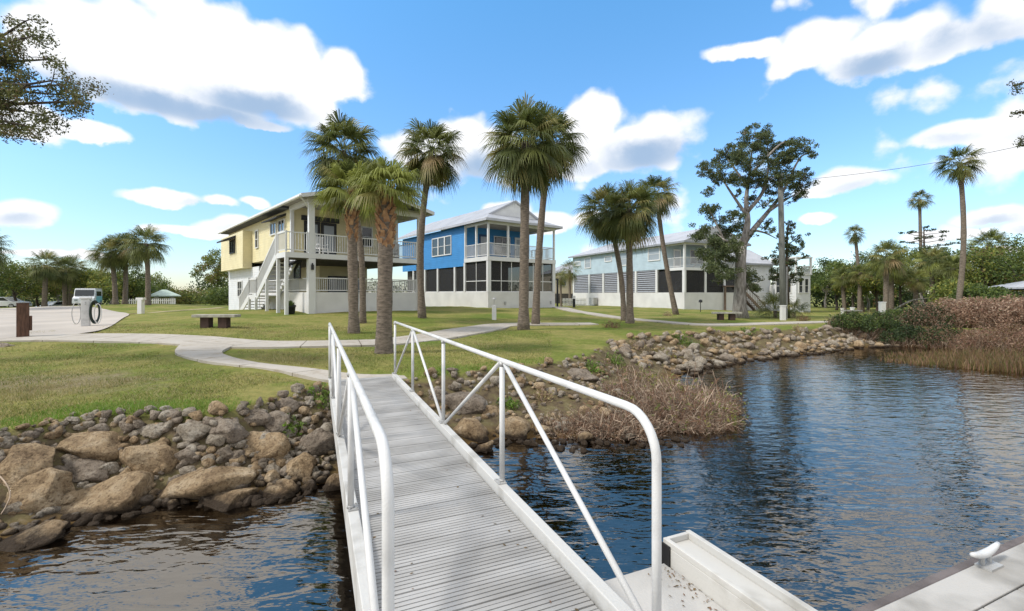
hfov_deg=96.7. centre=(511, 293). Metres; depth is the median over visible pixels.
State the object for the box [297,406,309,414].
rock
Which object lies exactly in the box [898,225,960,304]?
pine tree
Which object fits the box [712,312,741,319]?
bench
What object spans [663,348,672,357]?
rock
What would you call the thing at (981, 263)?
broadleaf tree
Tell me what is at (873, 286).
broadleaf tree
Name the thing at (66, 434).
rock
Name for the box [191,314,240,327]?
bench
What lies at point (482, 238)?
door
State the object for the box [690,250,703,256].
window
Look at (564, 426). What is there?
dry brush
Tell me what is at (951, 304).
shrub
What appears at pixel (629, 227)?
cabbage palm
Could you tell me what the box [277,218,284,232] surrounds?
window
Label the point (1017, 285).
pavilion
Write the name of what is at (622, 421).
dry brush
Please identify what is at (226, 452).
boulder
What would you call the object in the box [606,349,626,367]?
weed
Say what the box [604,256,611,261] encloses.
window
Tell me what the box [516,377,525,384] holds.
rock
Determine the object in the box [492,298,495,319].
bollard
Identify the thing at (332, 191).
cabbage palm
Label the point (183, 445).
rock
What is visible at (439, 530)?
gangway
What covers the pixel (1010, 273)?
broadleaf tree
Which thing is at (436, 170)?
cabbage palm
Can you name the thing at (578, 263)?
window
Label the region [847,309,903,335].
shrub
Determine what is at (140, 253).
cabbage palm
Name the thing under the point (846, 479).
water
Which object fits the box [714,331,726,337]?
weed
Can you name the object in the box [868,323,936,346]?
shrub
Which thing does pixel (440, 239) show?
window
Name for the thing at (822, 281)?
broadleaf tree
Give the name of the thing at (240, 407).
boulder
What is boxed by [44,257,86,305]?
cabbage palm
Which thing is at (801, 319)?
weed
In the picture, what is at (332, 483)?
boulder
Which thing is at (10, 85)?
oak tree
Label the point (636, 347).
weed
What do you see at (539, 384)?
rock
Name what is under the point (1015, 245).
broadleaf tree
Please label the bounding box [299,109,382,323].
cabbage palm
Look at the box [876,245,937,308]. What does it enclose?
broadleaf tree
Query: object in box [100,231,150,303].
cabbage palm
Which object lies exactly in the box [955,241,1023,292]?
broadleaf tree
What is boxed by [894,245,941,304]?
broadleaf tree
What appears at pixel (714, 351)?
rock
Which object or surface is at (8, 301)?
parked car
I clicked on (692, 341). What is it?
weed
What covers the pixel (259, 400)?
rock
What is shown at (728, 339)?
rock
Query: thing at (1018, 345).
shrub
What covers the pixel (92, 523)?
rock
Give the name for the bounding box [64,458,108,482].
boulder
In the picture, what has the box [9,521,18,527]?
rock
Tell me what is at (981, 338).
shrub
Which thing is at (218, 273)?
broadleaf tree
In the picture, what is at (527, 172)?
cabbage palm
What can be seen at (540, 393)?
weed
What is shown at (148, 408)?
rock
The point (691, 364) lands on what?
rock
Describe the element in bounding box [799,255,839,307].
broadleaf tree
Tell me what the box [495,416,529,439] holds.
boulder
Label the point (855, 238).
cabbage palm
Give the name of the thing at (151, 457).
boulder
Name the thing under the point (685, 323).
footpath
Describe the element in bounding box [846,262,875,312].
cabbage palm
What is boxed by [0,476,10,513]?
dead branch
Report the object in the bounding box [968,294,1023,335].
shrub
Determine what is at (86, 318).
hose stand
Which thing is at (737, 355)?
rock
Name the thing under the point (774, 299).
cabbage palm
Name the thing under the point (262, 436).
rock
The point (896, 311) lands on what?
shrub
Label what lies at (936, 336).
shrub
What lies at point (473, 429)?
boulder
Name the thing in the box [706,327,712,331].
rock
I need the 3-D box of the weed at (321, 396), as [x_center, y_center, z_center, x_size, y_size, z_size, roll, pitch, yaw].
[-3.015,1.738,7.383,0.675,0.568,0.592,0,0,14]
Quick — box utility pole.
[778,173,786,318]
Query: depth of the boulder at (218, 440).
5.78 m
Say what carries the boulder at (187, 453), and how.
on the ground at (570, 342)
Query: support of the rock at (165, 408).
on the ground at (570, 342)
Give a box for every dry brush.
[530,409,611,441]
[564,392,668,441]
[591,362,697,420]
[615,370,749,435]
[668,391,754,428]
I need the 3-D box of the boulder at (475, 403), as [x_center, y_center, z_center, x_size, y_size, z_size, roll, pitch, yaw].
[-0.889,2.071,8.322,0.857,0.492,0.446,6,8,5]
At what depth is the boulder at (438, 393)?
8.35 m
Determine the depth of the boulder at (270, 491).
5.36 m
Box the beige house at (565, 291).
[555,263,572,302]
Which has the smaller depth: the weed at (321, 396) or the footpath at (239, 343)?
the weed at (321, 396)
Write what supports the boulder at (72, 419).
on the ground at (570, 342)
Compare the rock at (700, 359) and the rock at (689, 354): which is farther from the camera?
the rock at (689, 354)
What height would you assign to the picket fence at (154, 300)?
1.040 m
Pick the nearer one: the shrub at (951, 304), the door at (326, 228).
the shrub at (951, 304)
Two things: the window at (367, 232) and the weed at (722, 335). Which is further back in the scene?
the window at (367, 232)
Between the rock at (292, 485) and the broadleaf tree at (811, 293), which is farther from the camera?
the broadleaf tree at (811, 293)
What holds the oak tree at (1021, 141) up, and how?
on the ground at (570, 342)
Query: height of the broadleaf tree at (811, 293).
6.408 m
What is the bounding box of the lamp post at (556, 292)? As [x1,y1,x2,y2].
[555,279,557,306]
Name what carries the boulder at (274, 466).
on the ground at (570, 342)
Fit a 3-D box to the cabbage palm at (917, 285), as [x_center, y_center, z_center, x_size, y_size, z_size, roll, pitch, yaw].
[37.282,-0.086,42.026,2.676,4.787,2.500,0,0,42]
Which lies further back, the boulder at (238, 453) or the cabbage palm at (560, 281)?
the cabbage palm at (560, 281)
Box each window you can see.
[229,239,234,253]
[237,281,242,296]
[255,230,258,248]
[270,221,276,235]
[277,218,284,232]
[294,263,300,278]
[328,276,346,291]
[361,226,372,246]
[432,238,437,256]
[438,236,444,255]
[444,235,451,254]
[494,236,509,255]
[574,261,580,265]
[584,257,590,268]
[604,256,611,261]
[620,252,625,265]
[648,247,659,260]
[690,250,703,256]
[775,280,778,292]
[798,278,802,292]
[804,278,808,292]
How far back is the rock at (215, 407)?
6.01 m
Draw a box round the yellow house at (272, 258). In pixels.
[217,190,434,314]
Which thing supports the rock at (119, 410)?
on the ground at (570, 342)
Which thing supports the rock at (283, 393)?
on the ground at (570, 342)
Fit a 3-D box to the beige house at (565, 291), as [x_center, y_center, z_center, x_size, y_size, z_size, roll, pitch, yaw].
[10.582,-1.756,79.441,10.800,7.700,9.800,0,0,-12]
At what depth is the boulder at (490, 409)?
8.24 m
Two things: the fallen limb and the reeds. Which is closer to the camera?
the reeds
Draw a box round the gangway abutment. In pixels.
[377,374,406,379]
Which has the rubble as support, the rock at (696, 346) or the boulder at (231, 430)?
the rock at (696, 346)
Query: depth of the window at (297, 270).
25.06 m
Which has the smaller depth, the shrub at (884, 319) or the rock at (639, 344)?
the rock at (639, 344)
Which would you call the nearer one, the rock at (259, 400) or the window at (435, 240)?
the rock at (259, 400)
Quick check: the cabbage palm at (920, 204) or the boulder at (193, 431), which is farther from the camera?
the cabbage palm at (920, 204)
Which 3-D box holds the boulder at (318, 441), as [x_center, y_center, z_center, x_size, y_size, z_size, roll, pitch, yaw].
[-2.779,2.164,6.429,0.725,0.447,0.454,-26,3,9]
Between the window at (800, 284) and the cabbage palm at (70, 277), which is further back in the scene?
the cabbage palm at (70, 277)
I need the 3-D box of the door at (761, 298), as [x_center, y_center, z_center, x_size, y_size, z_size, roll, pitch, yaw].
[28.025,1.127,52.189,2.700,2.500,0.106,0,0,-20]
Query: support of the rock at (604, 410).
on the ground at (570, 342)
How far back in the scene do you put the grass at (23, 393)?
8.39 m
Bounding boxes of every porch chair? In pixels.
[316,236,328,253]
[393,242,398,257]
[393,244,399,257]
[501,246,510,256]
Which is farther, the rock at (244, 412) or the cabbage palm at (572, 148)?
the cabbage palm at (572, 148)
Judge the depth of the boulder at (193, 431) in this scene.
5.79 m
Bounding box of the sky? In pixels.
[0,0,1023,293]
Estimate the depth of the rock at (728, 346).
17.62 m
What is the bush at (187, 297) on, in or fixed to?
on the ground at (570, 342)
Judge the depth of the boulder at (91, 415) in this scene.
5.90 m
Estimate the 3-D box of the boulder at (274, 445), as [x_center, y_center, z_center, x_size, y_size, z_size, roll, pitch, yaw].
[-3.281,2.085,6.049,0.627,0.418,0.408,6,7,-11]
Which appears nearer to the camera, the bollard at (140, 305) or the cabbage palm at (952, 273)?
the bollard at (140, 305)
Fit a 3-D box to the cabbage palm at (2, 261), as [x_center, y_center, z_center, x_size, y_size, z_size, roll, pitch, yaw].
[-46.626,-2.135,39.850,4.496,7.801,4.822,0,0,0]
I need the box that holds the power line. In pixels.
[794,147,1013,180]
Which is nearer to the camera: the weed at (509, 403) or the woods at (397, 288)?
the weed at (509, 403)
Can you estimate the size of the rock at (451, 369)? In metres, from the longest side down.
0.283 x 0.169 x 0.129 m
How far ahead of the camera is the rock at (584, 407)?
8.59 m
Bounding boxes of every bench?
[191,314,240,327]
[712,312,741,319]
[841,310,862,313]
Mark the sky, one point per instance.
(199, 134)
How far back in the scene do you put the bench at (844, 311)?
32.80 m
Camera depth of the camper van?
50.93 m
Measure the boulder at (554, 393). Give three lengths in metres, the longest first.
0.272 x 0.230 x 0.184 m
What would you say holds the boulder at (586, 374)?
on the ground at (570, 342)
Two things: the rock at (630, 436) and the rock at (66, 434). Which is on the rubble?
the rock at (630, 436)
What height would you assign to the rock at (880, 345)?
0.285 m
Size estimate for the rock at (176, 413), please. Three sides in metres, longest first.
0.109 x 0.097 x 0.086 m
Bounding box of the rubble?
[0,327,900,548]
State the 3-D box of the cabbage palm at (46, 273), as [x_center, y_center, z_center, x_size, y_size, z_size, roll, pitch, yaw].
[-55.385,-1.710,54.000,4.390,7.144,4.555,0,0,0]
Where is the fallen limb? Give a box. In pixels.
[892,298,928,309]
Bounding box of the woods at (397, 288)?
[369,278,407,291]
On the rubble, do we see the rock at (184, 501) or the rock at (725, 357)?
the rock at (184, 501)
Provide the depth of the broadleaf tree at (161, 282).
66.12 m
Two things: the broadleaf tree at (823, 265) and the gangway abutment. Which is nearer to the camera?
the gangway abutment
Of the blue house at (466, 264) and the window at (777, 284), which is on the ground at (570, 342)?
the blue house at (466, 264)
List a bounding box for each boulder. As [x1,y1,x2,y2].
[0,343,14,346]
[0,443,54,486]
[0,519,67,551]
[4,467,75,513]
[55,431,121,462]
[56,471,153,516]
[64,416,79,424]
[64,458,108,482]
[80,412,96,419]
[118,421,125,430]
[118,440,178,474]
[137,422,164,436]
[157,466,255,499]
[162,408,182,421]
[174,447,196,463]
[176,421,211,442]
[198,488,257,511]
[205,434,225,446]
[208,416,249,443]
[216,447,233,461]
[227,450,246,464]
[236,404,245,412]
[242,431,290,459]
[244,409,270,425]
[261,483,294,498]
[263,410,291,432]
[263,462,280,472]
[278,398,299,409]
[283,452,316,481]
[284,427,297,436]
[300,428,335,455]
[322,473,340,490]
[429,388,447,402]
[440,391,485,413]
[452,418,488,442]
[482,405,498,416]
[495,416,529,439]
[535,425,554,435]
[545,387,557,394]
[567,368,598,380]
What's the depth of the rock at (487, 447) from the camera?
6.91 m
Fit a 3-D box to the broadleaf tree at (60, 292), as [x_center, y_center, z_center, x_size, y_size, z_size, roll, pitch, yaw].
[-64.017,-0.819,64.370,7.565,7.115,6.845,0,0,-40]
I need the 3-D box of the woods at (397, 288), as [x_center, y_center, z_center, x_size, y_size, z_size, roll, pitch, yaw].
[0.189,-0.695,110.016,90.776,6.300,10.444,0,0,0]
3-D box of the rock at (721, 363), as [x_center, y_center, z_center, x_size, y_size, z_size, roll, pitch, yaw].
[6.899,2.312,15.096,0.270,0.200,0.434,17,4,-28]
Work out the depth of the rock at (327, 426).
6.64 m
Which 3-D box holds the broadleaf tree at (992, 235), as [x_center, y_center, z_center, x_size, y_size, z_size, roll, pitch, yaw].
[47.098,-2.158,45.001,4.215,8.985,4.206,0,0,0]
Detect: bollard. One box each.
[136,298,145,313]
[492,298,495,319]
[779,305,786,319]
[878,302,886,312]
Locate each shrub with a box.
[824,309,881,340]
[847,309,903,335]
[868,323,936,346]
[885,306,925,325]
[894,299,966,328]
[913,320,976,348]
[914,295,1008,328]
[943,322,1023,351]
[944,293,1023,327]
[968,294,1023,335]
[988,327,1023,354]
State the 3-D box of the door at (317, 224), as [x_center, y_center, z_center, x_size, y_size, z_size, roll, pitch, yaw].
[-11.701,-3.195,26.681,0.920,2.100,0.106,0,0,-43]
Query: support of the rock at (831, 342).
on the ground at (570, 342)
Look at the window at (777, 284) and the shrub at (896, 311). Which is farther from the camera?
the window at (777, 284)
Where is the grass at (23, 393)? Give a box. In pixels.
[0,322,551,430]
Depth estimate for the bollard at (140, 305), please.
27.87 m
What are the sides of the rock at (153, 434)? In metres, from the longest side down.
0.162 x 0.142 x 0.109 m
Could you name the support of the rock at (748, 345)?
on the ground at (570, 342)
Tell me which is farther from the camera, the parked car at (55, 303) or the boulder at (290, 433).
the parked car at (55, 303)
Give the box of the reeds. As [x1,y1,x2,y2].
[880,344,1023,372]
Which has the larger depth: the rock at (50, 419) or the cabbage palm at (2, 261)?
the cabbage palm at (2, 261)
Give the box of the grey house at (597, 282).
[568,226,750,310]
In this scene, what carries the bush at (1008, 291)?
on the ground at (570, 342)
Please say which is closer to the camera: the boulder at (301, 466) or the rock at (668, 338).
the boulder at (301, 466)
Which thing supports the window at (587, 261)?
in the grey house at (597, 282)
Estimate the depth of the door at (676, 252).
48.88 m
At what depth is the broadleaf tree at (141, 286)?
58.55 m
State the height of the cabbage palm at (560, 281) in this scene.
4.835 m
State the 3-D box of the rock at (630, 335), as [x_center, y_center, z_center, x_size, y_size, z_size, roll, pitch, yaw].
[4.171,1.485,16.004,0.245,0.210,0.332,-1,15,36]
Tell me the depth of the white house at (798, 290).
51.73 m
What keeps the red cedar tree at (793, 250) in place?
on the ground at (570, 342)
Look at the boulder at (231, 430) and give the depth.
5.86 m
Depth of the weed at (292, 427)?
6.50 m
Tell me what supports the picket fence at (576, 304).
on the ground at (570, 342)
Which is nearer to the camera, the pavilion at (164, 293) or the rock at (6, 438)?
the rock at (6, 438)
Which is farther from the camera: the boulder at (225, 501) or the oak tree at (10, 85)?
the oak tree at (10, 85)
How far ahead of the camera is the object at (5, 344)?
11.94 m
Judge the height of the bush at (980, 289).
3.155 m
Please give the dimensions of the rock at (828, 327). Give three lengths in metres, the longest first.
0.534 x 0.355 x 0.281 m
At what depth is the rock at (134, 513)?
4.94 m
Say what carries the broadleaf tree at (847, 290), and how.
on the ground at (570, 342)
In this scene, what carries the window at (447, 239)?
in the blue house at (466, 264)
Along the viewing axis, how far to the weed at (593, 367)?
10.84 m
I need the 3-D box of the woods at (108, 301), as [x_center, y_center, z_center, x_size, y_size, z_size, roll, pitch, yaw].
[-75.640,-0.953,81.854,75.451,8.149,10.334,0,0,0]
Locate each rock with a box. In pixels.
[3,436,9,441]
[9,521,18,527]
[15,423,30,429]
[43,417,53,422]
[59,491,78,504]
[63,432,70,437]
[83,420,94,427]
[87,521,98,525]
[99,462,121,474]
[115,407,125,414]
[130,511,141,515]
[144,405,156,413]
[148,430,162,438]
[159,406,173,410]
[173,411,181,417]
[176,442,190,447]
[180,498,190,503]
[207,401,227,414]
[230,462,240,466]
[234,484,248,489]
[238,409,249,414]
[256,396,262,405]
[260,431,269,438]
[264,469,279,483]
[277,390,288,397]
[282,480,298,493]
[290,383,304,392]
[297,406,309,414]
[313,381,321,386]
[320,422,333,432]
[424,367,437,376]
[446,367,458,372]
[451,382,461,390]
[474,440,493,451]
[489,376,498,385]
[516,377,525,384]
[534,382,545,389]
[544,357,553,363]
[578,431,592,441]
[579,405,588,412]
[596,366,605,373]
[599,407,611,418]
[619,347,632,353]
[623,433,635,440]
[626,333,633,338]
[633,340,643,347]
[652,336,660,342]
[653,352,667,361]
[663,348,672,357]
[665,335,672,340]
[684,349,694,360]
[687,361,703,370]
[688,343,699,349]
[694,356,706,364]
[700,338,710,346]
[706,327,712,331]
[708,348,718,354]
[713,359,725,366]
[719,354,734,361]
[723,336,732,343]
[724,343,731,349]
[733,352,741,357]
[744,342,754,348]
[757,356,766,360]
[770,353,779,357]
[794,341,807,349]
[821,325,832,329]
[827,340,839,347]
[853,340,863,347]
[874,342,884,347]
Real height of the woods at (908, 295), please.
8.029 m
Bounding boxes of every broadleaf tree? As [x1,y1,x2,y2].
[0,257,30,295]
[0,260,60,300]
[2,265,75,306]
[23,266,73,300]
[70,268,109,299]
[84,269,141,303]
[107,267,159,303]
[130,271,180,302]
[188,248,228,304]
[797,270,824,298]
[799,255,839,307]
[810,259,854,309]
[826,265,866,306]
[843,250,883,309]
[851,258,906,310]
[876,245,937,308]
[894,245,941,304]
[911,245,973,292]
[924,246,1020,291]
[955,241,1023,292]
[975,233,1023,266]
[981,245,1023,292]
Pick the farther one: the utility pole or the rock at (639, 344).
the utility pole
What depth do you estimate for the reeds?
15.76 m
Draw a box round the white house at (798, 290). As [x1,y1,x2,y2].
[702,250,812,311]
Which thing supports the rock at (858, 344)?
on the ground at (570, 342)
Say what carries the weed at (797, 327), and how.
on the ground at (570, 342)
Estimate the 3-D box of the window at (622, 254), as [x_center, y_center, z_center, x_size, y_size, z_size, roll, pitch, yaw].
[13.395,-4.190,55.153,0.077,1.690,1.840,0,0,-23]
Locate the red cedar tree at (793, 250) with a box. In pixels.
[761,220,810,317]
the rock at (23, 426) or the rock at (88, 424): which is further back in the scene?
the rock at (88, 424)
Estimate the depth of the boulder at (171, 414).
6.00 m
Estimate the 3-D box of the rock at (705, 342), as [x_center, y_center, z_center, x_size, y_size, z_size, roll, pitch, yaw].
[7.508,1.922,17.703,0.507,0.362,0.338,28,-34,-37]
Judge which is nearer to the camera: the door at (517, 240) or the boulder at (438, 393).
the boulder at (438, 393)
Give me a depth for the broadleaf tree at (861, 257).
57.86 m
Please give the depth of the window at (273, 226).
28.17 m
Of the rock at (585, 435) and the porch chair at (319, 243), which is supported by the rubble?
the rock at (585, 435)
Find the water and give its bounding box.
[0,345,1023,610]
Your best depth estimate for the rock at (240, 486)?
5.42 m
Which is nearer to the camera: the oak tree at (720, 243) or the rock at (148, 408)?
the rock at (148, 408)
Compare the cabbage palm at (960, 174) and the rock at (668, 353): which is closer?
the rock at (668, 353)
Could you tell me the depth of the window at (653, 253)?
50.00 m
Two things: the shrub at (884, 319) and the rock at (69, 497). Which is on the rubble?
the rock at (69, 497)
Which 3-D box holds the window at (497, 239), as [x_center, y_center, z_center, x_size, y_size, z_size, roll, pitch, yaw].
[-0.845,-4.119,39.476,1.740,1.640,0.077,0,0,-38]
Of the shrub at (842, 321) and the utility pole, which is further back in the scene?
the utility pole
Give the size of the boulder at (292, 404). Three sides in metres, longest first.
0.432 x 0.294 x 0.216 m
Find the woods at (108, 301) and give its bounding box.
[0,274,228,306]
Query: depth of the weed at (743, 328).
19.55 m
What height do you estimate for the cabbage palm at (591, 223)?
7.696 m
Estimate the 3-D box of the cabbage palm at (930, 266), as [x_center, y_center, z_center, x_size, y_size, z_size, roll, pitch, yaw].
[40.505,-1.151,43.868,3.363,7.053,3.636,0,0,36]
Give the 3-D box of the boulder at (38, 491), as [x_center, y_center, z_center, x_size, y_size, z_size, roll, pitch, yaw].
[-5.148,2.190,4.926,0.561,0.591,0.492,0,0,0]
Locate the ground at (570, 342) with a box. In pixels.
[0,294,1023,539]
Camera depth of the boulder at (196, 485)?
5.27 m
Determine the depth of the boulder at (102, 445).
5.51 m
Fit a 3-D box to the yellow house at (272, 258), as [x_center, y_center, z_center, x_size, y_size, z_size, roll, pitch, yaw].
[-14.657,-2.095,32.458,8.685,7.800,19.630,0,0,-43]
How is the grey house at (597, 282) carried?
on the ground at (570, 342)
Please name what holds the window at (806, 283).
in the white house at (798, 290)
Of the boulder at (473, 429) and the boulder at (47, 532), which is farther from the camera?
the boulder at (473, 429)
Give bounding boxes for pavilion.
[151,290,180,303]
[989,281,1023,293]
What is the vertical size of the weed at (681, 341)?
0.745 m
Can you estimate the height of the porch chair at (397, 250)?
1.110 m
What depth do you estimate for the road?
20.75 m
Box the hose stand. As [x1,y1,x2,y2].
[71,297,101,325]
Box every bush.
[164,284,213,304]
[198,284,228,304]
[923,276,988,305]
[948,282,1019,307]
[976,287,1018,297]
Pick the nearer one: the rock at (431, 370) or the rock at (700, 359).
the rock at (431, 370)
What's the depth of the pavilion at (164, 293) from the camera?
60.81 m
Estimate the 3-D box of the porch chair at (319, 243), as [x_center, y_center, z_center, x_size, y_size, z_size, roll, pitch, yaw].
[-10.732,-2.670,25.620,0.545,1.110,0.600,0,0,36]
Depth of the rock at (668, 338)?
17.16 m
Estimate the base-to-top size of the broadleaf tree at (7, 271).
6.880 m
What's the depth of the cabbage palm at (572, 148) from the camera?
21.05 m
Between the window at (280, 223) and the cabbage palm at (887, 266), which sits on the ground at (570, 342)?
the cabbage palm at (887, 266)
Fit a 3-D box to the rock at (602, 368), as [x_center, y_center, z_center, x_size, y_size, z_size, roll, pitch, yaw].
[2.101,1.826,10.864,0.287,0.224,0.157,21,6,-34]
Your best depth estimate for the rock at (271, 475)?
5.61 m
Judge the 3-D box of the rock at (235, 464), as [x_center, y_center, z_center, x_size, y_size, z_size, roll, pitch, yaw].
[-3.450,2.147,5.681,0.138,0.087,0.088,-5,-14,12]
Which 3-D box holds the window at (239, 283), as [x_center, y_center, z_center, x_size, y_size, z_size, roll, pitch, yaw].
[-20.556,-0.345,34.360,0.077,1.240,1.340,0,0,-43]
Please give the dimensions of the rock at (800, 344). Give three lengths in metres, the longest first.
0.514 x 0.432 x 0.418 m
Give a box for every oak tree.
[0,13,113,151]
[687,122,820,318]
[1006,79,1023,147]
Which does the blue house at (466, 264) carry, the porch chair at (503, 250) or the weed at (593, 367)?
the porch chair at (503, 250)
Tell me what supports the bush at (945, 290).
on the ground at (570, 342)
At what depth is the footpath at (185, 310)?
39.98 m
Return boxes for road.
[0,306,128,338]
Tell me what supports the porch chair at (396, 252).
on the yellow house at (272, 258)
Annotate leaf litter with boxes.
[21,345,716,610]
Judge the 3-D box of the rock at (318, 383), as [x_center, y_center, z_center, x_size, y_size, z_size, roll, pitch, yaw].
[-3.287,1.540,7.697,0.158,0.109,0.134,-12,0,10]
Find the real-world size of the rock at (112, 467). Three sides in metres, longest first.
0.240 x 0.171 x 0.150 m
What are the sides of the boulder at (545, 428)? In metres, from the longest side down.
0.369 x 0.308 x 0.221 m
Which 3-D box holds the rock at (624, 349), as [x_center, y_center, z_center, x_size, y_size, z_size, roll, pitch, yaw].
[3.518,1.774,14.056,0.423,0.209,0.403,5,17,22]
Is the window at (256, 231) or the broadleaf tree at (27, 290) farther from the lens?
the broadleaf tree at (27, 290)
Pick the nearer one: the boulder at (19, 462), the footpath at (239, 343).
the boulder at (19, 462)
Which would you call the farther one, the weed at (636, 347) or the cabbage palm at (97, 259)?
the cabbage palm at (97, 259)
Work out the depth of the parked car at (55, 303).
61.91 m
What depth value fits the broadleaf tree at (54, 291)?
59.91 m
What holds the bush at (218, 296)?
on the ground at (570, 342)
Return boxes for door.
[304,220,319,253]
[321,222,336,254]
[479,234,486,256]
[515,238,519,257]
[673,249,680,267]
[748,293,764,309]
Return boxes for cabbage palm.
[0,235,18,271]
[22,249,71,306]
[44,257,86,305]
[56,254,91,305]
[83,235,131,304]
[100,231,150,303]
[118,224,172,304]
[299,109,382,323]
[308,158,386,333]
[343,156,426,353]
[392,118,470,318]
[478,92,575,329]
[518,101,589,323]
[555,270,568,306]
[556,260,580,305]
[572,181,634,320]
[598,178,661,323]
[633,174,679,314]
[751,291,800,317]
[773,299,813,317]
[826,266,854,309]
[842,224,866,311]
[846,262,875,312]
[864,239,913,311]
[873,255,912,310]
[901,267,932,306]
[905,189,935,302]
[912,245,951,303]
[929,143,987,302]
[932,254,972,282]
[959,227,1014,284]
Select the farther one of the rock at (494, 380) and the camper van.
the camper van
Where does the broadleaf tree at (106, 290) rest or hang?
on the ground at (570, 342)
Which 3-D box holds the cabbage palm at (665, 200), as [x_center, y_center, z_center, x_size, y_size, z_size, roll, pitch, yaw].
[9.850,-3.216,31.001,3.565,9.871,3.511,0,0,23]
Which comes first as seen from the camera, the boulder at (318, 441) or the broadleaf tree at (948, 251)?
the boulder at (318, 441)
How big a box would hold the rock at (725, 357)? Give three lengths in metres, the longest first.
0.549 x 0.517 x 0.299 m
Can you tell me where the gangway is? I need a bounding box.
[328,321,661,610]
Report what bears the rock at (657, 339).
on the ground at (570, 342)
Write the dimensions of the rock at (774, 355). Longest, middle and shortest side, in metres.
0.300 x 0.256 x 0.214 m
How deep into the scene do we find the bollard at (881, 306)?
29.89 m
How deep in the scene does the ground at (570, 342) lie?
11.65 m
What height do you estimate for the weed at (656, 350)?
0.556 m
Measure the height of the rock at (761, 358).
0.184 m
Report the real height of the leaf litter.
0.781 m
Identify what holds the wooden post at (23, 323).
on the ground at (570, 342)
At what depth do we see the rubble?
6.03 m
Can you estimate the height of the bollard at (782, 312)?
1.080 m
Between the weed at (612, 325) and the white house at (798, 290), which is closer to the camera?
the weed at (612, 325)
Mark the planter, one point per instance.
(291, 309)
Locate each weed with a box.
[282,413,306,436]
[306,383,330,409]
[496,396,521,410]
[528,387,554,402]
[585,359,606,373]
[602,319,620,327]
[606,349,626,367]
[627,339,651,350]
[652,346,676,358]
[671,330,688,344]
[683,335,704,347]
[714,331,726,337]
[740,327,755,335]
[791,325,804,333]
[796,315,810,320]
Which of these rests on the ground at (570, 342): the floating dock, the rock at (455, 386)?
the rock at (455, 386)
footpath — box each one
[0,322,598,348]
[132,307,225,313]
[175,341,391,381]
[553,306,827,325]
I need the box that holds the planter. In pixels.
[289,301,295,313]
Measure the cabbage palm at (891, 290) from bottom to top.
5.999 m
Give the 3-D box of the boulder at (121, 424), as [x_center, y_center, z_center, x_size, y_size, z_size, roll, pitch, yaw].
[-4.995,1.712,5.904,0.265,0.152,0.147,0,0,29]
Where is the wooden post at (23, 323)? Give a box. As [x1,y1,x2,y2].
[16,303,31,336]
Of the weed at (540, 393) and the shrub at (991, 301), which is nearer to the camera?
the weed at (540, 393)
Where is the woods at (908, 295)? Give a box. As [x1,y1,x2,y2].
[810,262,1023,307]
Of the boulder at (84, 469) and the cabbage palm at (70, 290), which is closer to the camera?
the boulder at (84, 469)
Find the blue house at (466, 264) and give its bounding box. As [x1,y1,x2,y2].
[398,200,562,307]
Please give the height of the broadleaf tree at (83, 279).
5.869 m
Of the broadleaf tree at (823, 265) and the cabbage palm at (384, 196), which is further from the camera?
the broadleaf tree at (823, 265)
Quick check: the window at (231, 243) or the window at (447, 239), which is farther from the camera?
the window at (447, 239)
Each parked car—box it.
[0,297,31,306]
[38,301,61,306]
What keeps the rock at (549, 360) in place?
on the ground at (570, 342)
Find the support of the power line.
attached to the utility pole
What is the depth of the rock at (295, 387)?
7.21 m
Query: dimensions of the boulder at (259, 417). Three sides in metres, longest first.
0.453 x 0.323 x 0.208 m
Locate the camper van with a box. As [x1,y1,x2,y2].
[72,288,101,305]
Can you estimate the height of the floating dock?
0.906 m
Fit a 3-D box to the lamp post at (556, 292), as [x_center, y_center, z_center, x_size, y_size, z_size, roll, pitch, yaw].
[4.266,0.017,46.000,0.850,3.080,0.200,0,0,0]
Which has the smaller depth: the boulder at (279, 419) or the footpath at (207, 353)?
the boulder at (279, 419)
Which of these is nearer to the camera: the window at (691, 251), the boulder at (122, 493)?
the boulder at (122, 493)
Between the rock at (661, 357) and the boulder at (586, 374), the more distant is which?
the rock at (661, 357)
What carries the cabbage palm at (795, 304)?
on the ground at (570, 342)
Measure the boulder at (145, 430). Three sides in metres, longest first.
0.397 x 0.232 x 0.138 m
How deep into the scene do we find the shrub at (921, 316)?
21.86 m
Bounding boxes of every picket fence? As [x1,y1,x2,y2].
[128,298,174,303]
[562,298,585,305]
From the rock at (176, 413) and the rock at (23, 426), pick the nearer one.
the rock at (23, 426)
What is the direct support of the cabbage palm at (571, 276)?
on the ground at (570, 342)
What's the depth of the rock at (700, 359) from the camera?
14.90 m
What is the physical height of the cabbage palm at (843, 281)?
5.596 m
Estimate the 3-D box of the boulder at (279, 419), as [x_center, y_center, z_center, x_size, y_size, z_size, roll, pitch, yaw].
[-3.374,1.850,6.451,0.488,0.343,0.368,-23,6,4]
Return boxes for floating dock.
[604,530,1023,610]

